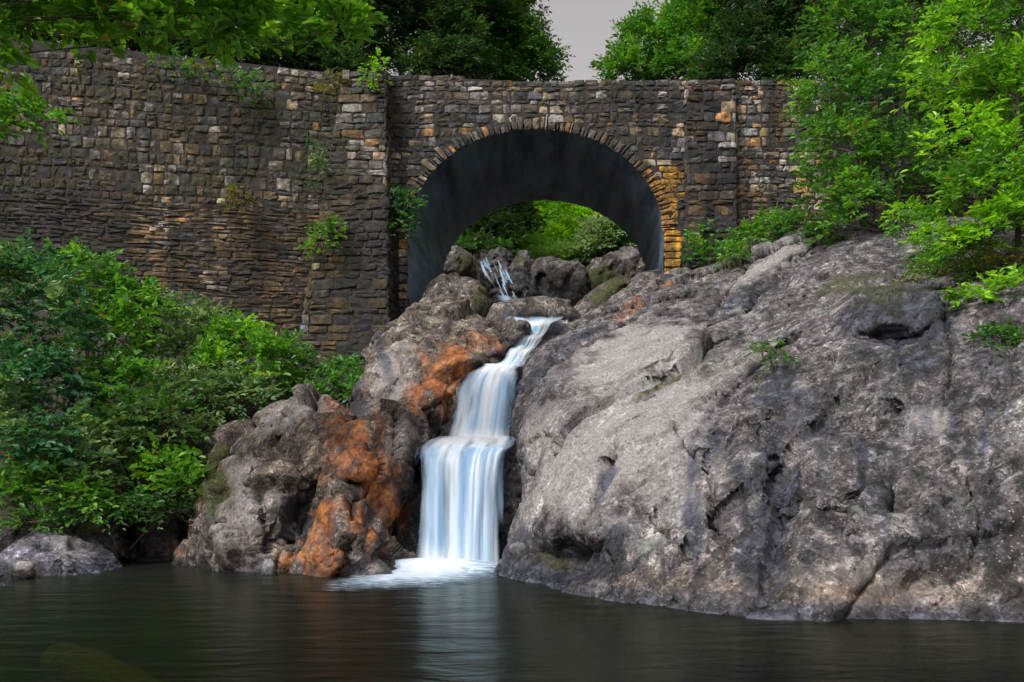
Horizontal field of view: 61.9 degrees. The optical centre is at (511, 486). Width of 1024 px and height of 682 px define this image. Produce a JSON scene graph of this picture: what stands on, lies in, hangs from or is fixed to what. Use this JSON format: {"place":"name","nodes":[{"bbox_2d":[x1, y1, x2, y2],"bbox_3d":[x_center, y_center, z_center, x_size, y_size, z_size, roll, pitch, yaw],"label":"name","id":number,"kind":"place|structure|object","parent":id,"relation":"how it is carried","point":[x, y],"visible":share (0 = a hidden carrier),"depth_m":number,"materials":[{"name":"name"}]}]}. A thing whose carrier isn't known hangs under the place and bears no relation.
{"place":"outdoors","nodes":[
{"label":"outdoors","id":0,"kind":"place"},
{"bbox_2d":[0,561,1023,681],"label":"water","id":1,"kind":"structure","parent":0,"point":[150,621],"depth_m":9.02,"materials":[{"name":"black liquid"}]},
{"bbox_2d":[0,574,13,585],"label":"shore stone","id":2,"kind":"object","parent":1,"relation":"in","point":[4,581],"visible":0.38,"depth_m":13.73,"materials":[{"name":"grey stone"}]},
{"bbox_2d":[10,561,35,578],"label":"shore stone","id":3,"kind":"object","parent":1,"relation":"on","point":[22,569],"visible":0.96,"depth_m":14.62,"materials":[{"name":"beige stone"}]},
{"bbox_2d":[0,526,122,577],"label":"shore stone","id":4,"kind":"object","parent":1,"relation":"in","point":[59,553],"visible":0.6,"depth_m":16.31,"materials":[{"name":"grey stone"}]},
{"bbox_2d":[261,558,275,574],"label":"shore stone","id":5,"kind":"object","parent":1,"relation":"in","point":[268,567],"visible":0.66,"depth_m":15.42,"materials":[{"name":"grey stone"}]},
{"bbox_2d":[355,317,558,583],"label":"waterfall","id":6,"kind":"structure","parent":1,"relation":"on","point":[459,527],"depth_m":16.63,"materials":[{"name":"liquid"}]},
{"bbox_2d":[496,542,524,574],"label":"shore stone","id":7,"kind":"object","parent":1,"relation":"in","point":[517,547],"visible":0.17,"depth_m":15.17,"materials":[{"name":"grey stone"}]},
{"bbox_2d":[0,37,1023,560],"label":"ground","id":8,"kind":"structure","parent":0,"point":[126,485],"depth_m":22.98,"materials":[{"name":"green plant"}]},
{"bbox_2d":[0,513,46,551],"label":"shore stone","id":9,"kind":"object","parent":8,"relation":"on","point":[9,535],"visible":0.17,"depth_m":18.00,"materials":[{"name":"grey stone"}]},
{"bbox_2d":[0,71,82,213],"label":"tree","id":10,"kind":"object","parent":8,"relation":"on","point":[25,98],"visible":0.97,"depth_m":15.47,"materials":[{"name":"green plant"}]},
{"bbox_2d":[0,227,117,463],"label":"shrub","id":11,"kind":"object","parent":8,"relation":"on","point":[52,280],"visible":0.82,"depth_m":19.30,"materials":[{"name":"green plant"}]},
{"bbox_2d":[0,451,118,528],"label":"shrub","id":12,"kind":"object","parent":8,"relation":"on","point":[29,477],"visible":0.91,"depth_m":17.07,"materials":[{"name":"green plant"}]},
{"bbox_2d":[0,336,132,514],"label":"shrub","id":13,"kind":"object","parent":8,"relation":"on","point":[21,395],"visible":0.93,"depth_m":17.61,"materials":[{"name":"green plant"}]},
{"bbox_2d":[0,480,197,550],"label":"shrub","id":14,"kind":"object","parent":8,"relation":"on","point":[147,501],"visible":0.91,"depth_m":17.23,"materials":[{"name":"green plant"}]},
{"bbox_2d":[13,236,189,402],"bbox_3d":[-9.969,-3.708,20.656,4.075,4.822,3.534,0,0,-18],"label":"shrub","id":15,"kind":"object","parent":8,"relation":"on","point":[119,287],"visible":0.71,"depth_m":20.55,"materials":[{"name":"green plant"}]},
{"bbox_2d":[67,494,136,562],"bbox_3d":[-8.844,0.980,18.243,1.340,1.765,1.997,0,0,-32],"label":"shore stone","id":16,"kind":"object","parent":8,"relation":"on","point":[117,543],"visible":0.34,"depth_m":17.62,"materials":[{"name":"grey stone"}]},
{"bbox_2d":[57,345,216,494],"bbox_3d":[-8.426,-1.430,19.204,3.187,3.516,3.452,0,0,-26],"label":"shrub","id":17,"kind":"object","parent":8,"relation":"on","point":[132,416],"visible":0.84,"depth_m":18.74,"materials":[{"name":"green plant"}]},
{"bbox_2d":[128,508,187,560],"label":"shore stone","id":18,"kind":"object","parent":8,"relation":"on","point":[164,542],"visible":0.33,"depth_m":18.25,"materials":[{"name":"black stone"}]},
{"bbox_2d":[103,431,213,514],"bbox_3d":[-7.465,0.134,18.226,2.804,2.605,1.799,0,0,22],"label":"shrub","id":19,"kind":"object","parent":8,"relation":"on","point":[169,476],"visible":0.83,"depth_m":17.98,"materials":[{"name":"green plant"}]},
{"bbox_2d":[0,1,334,70],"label":"tree","id":20,"kind":"object","parent":8,"relation":"on","point":[139,32],"visible":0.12,"depth_m":35.57,"materials":[{"name":"green plant"}]},
{"bbox_2d":[170,539,187,564],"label":"shore stone","id":21,"kind":"object","parent":8,"relation":"on","point":[177,556],"visible":0.17,"depth_m":17.29,"materials":[{"name":"stone"}]},
{"bbox_2d":[108,288,255,394],"bbox_3d":[-8.540,-3.738,22.176,3.628,3.126,3.064,0,0,0],"label":"shrub","id":22,"kind":"object","parent":8,"relation":"on","point":[196,313],"visible":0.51,"depth_m":22.09,"materials":[{"name":"green plant"}]},
{"bbox_2d":[0,0,387,97],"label":"overhanging tree","id":23,"kind":"object","parent":8,"relation":"on","point":[158,16],"visible":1,"depth_m":13.65,"materials":[{"name":"green plant"}]},
{"bbox_2d":[186,441,230,531],"bbox_3d":[-6.620,0.188,18.906,1.291,2.627,1.510,0,0,0],"label":"shore stone","id":24,"kind":"object","parent":8,"relation":"on","point":[217,453],"visible":0.16,"depth_m":18.28,"materials":[{"name":"grey stone"}]},
{"bbox_2d":[149,357,282,457],"bbox_3d":[-6.895,-1.527,20.117,3.160,3.162,3.029,0,0,-23],"label":"shrub","id":25,"kind":"object","parent":8,"relation":"on","point":[215,381],"visible":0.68,"depth_m":20.20,"materials":[{"name":"green plant"}]},
{"bbox_2d":[169,307,301,419],"bbox_3d":[-7.120,-3.087,21.875,3.226,3.181,2.870,0,0,18],"label":"shrub","id":26,"kind":"object","parent":8,"relation":"on","point":[258,342],"visible":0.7,"depth_m":21.69,"materials":[{"name":"green plant"}]},
{"bbox_2d":[176,0,394,80],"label":"tree","id":27,"kind":"object","parent":8,"relation":"on","point":[341,60],"visible":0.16,"depth_m":36.55,"materials":[{"name":"green plant"}]},
{"bbox_2d":[184,383,391,571],"bbox_3d":[-4.657,0.057,17.913,4.485,4.579,4.537,0,0,0],"label":"boulder","id":28,"kind":"object","parent":8,"relation":"on","point":[257,488],"visible":0.62,"depth_m":16.85,"materials":[{"name":"beige stone"}]},
{"bbox_2d":[233,328,350,408],"bbox_3d":[-6.052,-3.091,22.998,2.654,2.544,3.306,0,0,27],"label":"shrub","id":29,"kind":"object","parent":8,"relation":"on","point":[299,358],"visible":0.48,"depth_m":22.83,"materials":[{"name":"green plant"}]},
{"bbox_2d":[278,351,364,407],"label":"shrub","id":30,"kind":"object","parent":8,"relation":"on","point":[352,364],"visible":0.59,"depth_m":22.57,"materials":[{"name":"green plant"}]},
{"bbox_2d":[288,399,423,576],"bbox_3d":[-3.257,0.331,17.206,2.979,4.304,4.451,0,0,0],"label":"boulder","id":31,"kind":"object","parent":8,"relation":"on","point":[369,463],"visible":0.78,"depth_m":16.11,"materials":[{"name":"beige stone"}]},
{"bbox_2d":[277,0,522,79],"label":"tree","id":32,"kind":"object","parent":8,"relation":"on","point":[443,23],"visible":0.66,"depth_m":38.03,"materials":[{"name":"green plant"}]},
{"bbox_2d":[348,296,506,453],"bbox_3d":[-2.140,-2.497,21.340,4.572,5.810,7.615,0,0,0],"label":"boulder","id":33,"kind":"object","parent":8,"relation":"on","point":[423,357],"visible":0.67,"depth_m":20.04,"materials":[{"name":"beige stone"}]},
{"bbox_2d":[421,272,492,317],"bbox_3d":[-1.866,-5.862,27.629,2.495,2.424,2.750,0,0,0],"label":"boulder","id":34,"kind":"object","parent":8,"relation":"on","point":[472,290],"visible":0.35,"depth_m":26.62,"materials":[{"name":"grey stone"}]},
{"bbox_2d":[392,360,523,561],"bbox_3d":[-1.254,-0.322,18.930,3.987,5.678,4.306,0,0,0],"label":"rock ledge","id":35,"kind":"object","parent":8,"relation":"on","point":[407,527],"visible":0.16,"depth_m":17.23,"materials":[{"name":"black stone"}]},
{"bbox_2d":[439,385,461,434],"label":"boulder","id":36,"kind":"object","parent":35,"relation":"on","point":[452,400],"visible":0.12,"depth_m":18.84,"materials":[{"name":"beige stone"}]},
{"bbox_2d":[490,316,530,363],"bbox_3d":[-0.354,-3.315,20.519,1.632,1.522,1.469,0,0,0],"label":"rock ledge","id":37,"kind":"object","parent":35,"relation":"on","point":[513,333],"visible":0.37,"depth_m":20.01,"materials":[{"name":"beige stone"}]},
{"bbox_2d":[485,324,508,332],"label":"boulder","id":38,"kind":"object","parent":37,"relation":"on","point":[500,327],"visible":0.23,"depth_m":21.14,"materials":[{"name":"beige stone"}]},
{"bbox_2d":[443,245,486,287],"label":"boulder","id":39,"kind":"object","parent":8,"relation":"on","point":[462,262],"visible":0.37,"depth_m":36.50,"materials":[{"name":"grey stone"}]},
{"bbox_2d":[473,246,513,303],"bbox_3d":[-0.819,-9.426,39.716,2.848,3.623,2.609,0,0,0],"label":"rock ledge","id":40,"kind":"object","parent":8,"relation":"on","point":[502,256],"visible":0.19,"depth_m":38.83,"materials":[{"name":"grey stone"}]},
{"bbox_2d":[417,0,575,236],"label":"tree","id":41,"kind":"object","parent":8,"relation":"on","point":[528,45],"visible":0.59,"depth_m":40.79,"materials":[{"name":"green plant"}]},
{"bbox_2d":[481,259,514,300],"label":"upstream cascade","id":42,"kind":"object","parent":8,"relation":"on","point":[503,298],"visible":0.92,"depth_m":37.66,"materials":[{"name":"liquid"}]},
{"bbox_2d":[452,201,550,257],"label":"tree","id":43,"kind":"object","parent":8,"relation":"on","point":[506,223],"visible":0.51,"depth_m":41.95,"materials":[{"name":"green plant"}]},
{"bbox_2d":[0,37,1015,364],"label":"stone bridge","id":44,"kind":"structure","parent":8,"relation":"on","point":[146,167],"depth_m":26.73,"materials":[{"name":"stone"}]},
{"bbox_2d":[141,42,228,85],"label":"wall plant","id":45,"kind":"object","parent":44,"relation":"attached to","point":[182,66],"depth_m":25.72,"materials":[{"name":"green plant"}]},
{"bbox_2d":[219,181,257,210],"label":"wall plant","id":46,"kind":"object","parent":44,"relation":"attached to","point":[233,188],"depth_m":25.94,"materials":[{"name":"green plant"}]},
{"bbox_2d":[212,63,278,106],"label":"wall plant","id":47,"kind":"object","parent":44,"relation":"attached to","point":[244,83],"depth_m":26.04,"materials":[{"name":"green plant"}]},
{"bbox_2d":[305,136,330,190],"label":"wall plant","id":48,"kind":"object","parent":44,"relation":"attached to","point":[317,160],"depth_m":26.06,"materials":[{"name":"green plant"}]},
{"bbox_2d":[296,212,349,259],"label":"wall plant","id":49,"kind":"object","parent":44,"relation":"attached to","point":[306,243],"depth_m":25.55,"materials":[{"name":"green plant"}]},
{"bbox_2d":[309,67,351,97],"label":"wall plant","id":50,"kind":"object","parent":44,"relation":"attached to","point":[330,87],"depth_m":26.26,"materials":[{"name":"green plant"}]},
{"bbox_2d":[357,47,392,90],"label":"wall plant","id":51,"kind":"object","parent":44,"relation":"attached to","point":[377,66],"depth_m":26.18,"materials":[{"name":"green plant"}]},
{"bbox_2d":[388,180,427,245],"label":"wall plant","id":52,"kind":"object","parent":44,"relation":"attached to","point":[413,212],"depth_m":26.42,"materials":[{"name":"green plant"}]},
{"bbox_2d":[677,219,732,266],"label":"shrub","id":53,"kind":"object","parent":44,"relation":"attached to","point":[706,249],"depth_m":26.02,"materials":[{"name":"green plant"}]},
{"bbox_2d":[504,250,533,299],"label":"boulder","id":54,"kind":"object","parent":8,"relation":"on","point":[520,266],"visible":0.48,"depth_m":37.59,"materials":[{"name":"grey stone"}]},
{"bbox_2d":[501,224,588,264],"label":"tree","id":55,"kind":"object","parent":8,"relation":"on","point":[544,247],"visible":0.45,"depth_m":42.74,"materials":[{"name":"green plant"}]},
{"bbox_2d":[524,256,590,307],"bbox_3d":[2.017,-8.363,37.186,3.125,3.170,2.603,0,0,0],"label":"boulder","id":56,"kind":"object","parent":8,"relation":"on","point":[551,277],"visible":0.49,"depth_m":36.15,"materials":[{"name":"grey stone"}]},
{"bbox_2d":[530,200,600,257],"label":"tree","id":57,"kind":"object","parent":8,"relation":"on","point":[562,217],"visible":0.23,"depth_m":49.64,"materials":[{"name":"green plant"}]},
{"bbox_2d":[554,213,636,266],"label":"tree","id":58,"kind":"object","parent":8,"relation":"on","point":[599,235],"visible":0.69,"depth_m":41.36,"materials":[{"name":"green plant"}]},
{"bbox_2d":[574,277,629,316],"bbox_3d":[2.953,-6.064,28.481,2.305,1.824,1.964,0,0,0],"label":"rock rib","id":59,"kind":"object","parent":8,"relation":"on","point":[602,293],"visible":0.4,"depth_m":27.60,"materials":[{"name":"stone"}]},
{"bbox_2d":[569,269,660,323],"bbox_3d":[2.785,-5.093,24.430,1.314,3.901,8.286,0,0,30],"label":"rock rib","id":60,"kind":"object","parent":8,"relation":"on","point":[640,279],"visible":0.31,"depth_m":25.16,"materials":[{"name":"grey stone"}]},
{"bbox_2d":[532,320,576,345],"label":"boulder","id":61,"kind":"object","parent":60,"relation":"on","point":[553,329],"visible":0.44,"depth_m":21.45,"materials":[{"name":"grey stone"}]},
{"bbox_2d":[586,246,644,289],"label":"boulder","id":62,"kind":"object","parent":8,"relation":"on","point":[624,262],"visible":0.39,"depth_m":36.55,"materials":[{"name":"grey stone"}]},
{"bbox_2d":[623,267,690,315],"bbox_3d":[4.233,-5.526,25.057,1.162,2.790,6.212,0,0,33],"label":"rock rib","id":63,"kind":"object","parent":8,"relation":"on","point":[655,283],"visible":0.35,"depth_m":24.76,"materials":[{"name":"grey stone"}]},
{"bbox_2d":[588,0,745,82],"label":"tree","id":64,"kind":"object","parent":8,"relation":"on","point":[674,25],"visible":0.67,"depth_m":39.87,"materials":[{"name":"green plant"}]},
{"bbox_2d":[493,213,1023,622],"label":"rock outcrop","id":65,"kind":"object","parent":8,"relation":"on","point":[863,458],"visible":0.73,"depth_m":13.53,"materials":[{"name":"grey stone"}]},
{"bbox_2d":[485,296,580,339],"bbox_3d":[0.628,-4.983,25.517,2.954,1.583,2.334,0,0,0],"label":"boulder","id":66,"kind":"object","parent":65,"relation":"on","point":[526,308],"visible":0.42,"depth_m":24.60,"materials":[{"name":"grey stone"}]},
{"bbox_2d":[715,202,802,269],"bbox_3d":[6.940,-7.174,24.602,2.590,1.838,1.707,0,0,-18],"label":"shrub","id":67,"kind":"object","parent":65,"relation":"on","point":[759,231],"visible":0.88,"depth_m":24.32,"materials":[{"name":"green plant"}]},
{"bbox_2d":[738,337,799,377],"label":"shrub","id":68,"kind":"object","parent":65,"relation":"on","point":[786,358],"visible":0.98,"depth_m":15.38,"materials":[{"name":"green plant"}]},
{"bbox_2d":[768,201,840,244],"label":"shrub","id":69,"kind":"object","parent":65,"relation":"on","point":[807,229],"visible":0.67,"depth_m":23.89,"materials":[{"name":"green plant"}]},
{"bbox_2d":[875,195,958,256],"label":"shrub","id":70,"kind":"object","parent":65,"relation":"on","point":[927,228],"visible":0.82,"depth_m":18.83,"materials":[{"name":"green plant"}]},
{"bbox_2d":[891,225,1023,286],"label":"shrub","id":71,"kind":"object","parent":65,"relation":"on","point":[976,258],"visible":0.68,"depth_m":16.26,"materials":[{"name":"green plant"}]},
{"bbox_2d":[937,263,1023,310],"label":"shrub","id":72,"kind":"object","parent":65,"relation":"on","point":[984,292],"visible":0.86,"depth_m":14.73,"materials":[{"name":"green plant"}]},
{"bbox_2d":[960,317,1023,355],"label":"shrub","id":73,"kind":"object","parent":65,"relation":"on","point":[991,329],"visible":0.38,"depth_m":13.78,"materials":[{"name":"green plant"}]},
{"bbox_2d":[676,0,851,81],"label":"tree","id":74,"kind":"object","parent":8,"relation":"on","point":[747,30],"visible":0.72,"depth_m":37.68,"materials":[{"name":"green plant"}]},
{"bbox_2d":[778,0,989,247],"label":"leafy tree","id":75,"kind":"object","parent":8,"relation":"on","point":[853,69],"visible":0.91,"depth_m":22.48,"materials":[{"name":"green plant"}]},
{"bbox_2d":[772,0,1023,80],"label":"tree","id":76,"kind":"object","parent":8,"relation":"on","point":[880,47],"visible":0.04,"depth_m":36.89,"materials":[{"name":"green plant"}]},
{"bbox_2d":[873,0,1023,219],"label":"understory tree","id":77,"kind":"object","parent":8,"relation":"on","point":[919,183],"visible":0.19,"depth_m":26.07,"materials":[{"name":"green plant"}]},
{"bbox_2d":[888,0,1023,276],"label":"young tree","id":78,"kind":"object","parent":8,"relation":"on","point":[993,66],"visible":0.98,"depth_m":16.09,"materials":[{"name":"green plant"}]},
{"bbox_2d":[57,0,1023,82],"label":"sky","id":79,"kind":"structure","parent":0,"point":[586,25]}
]}

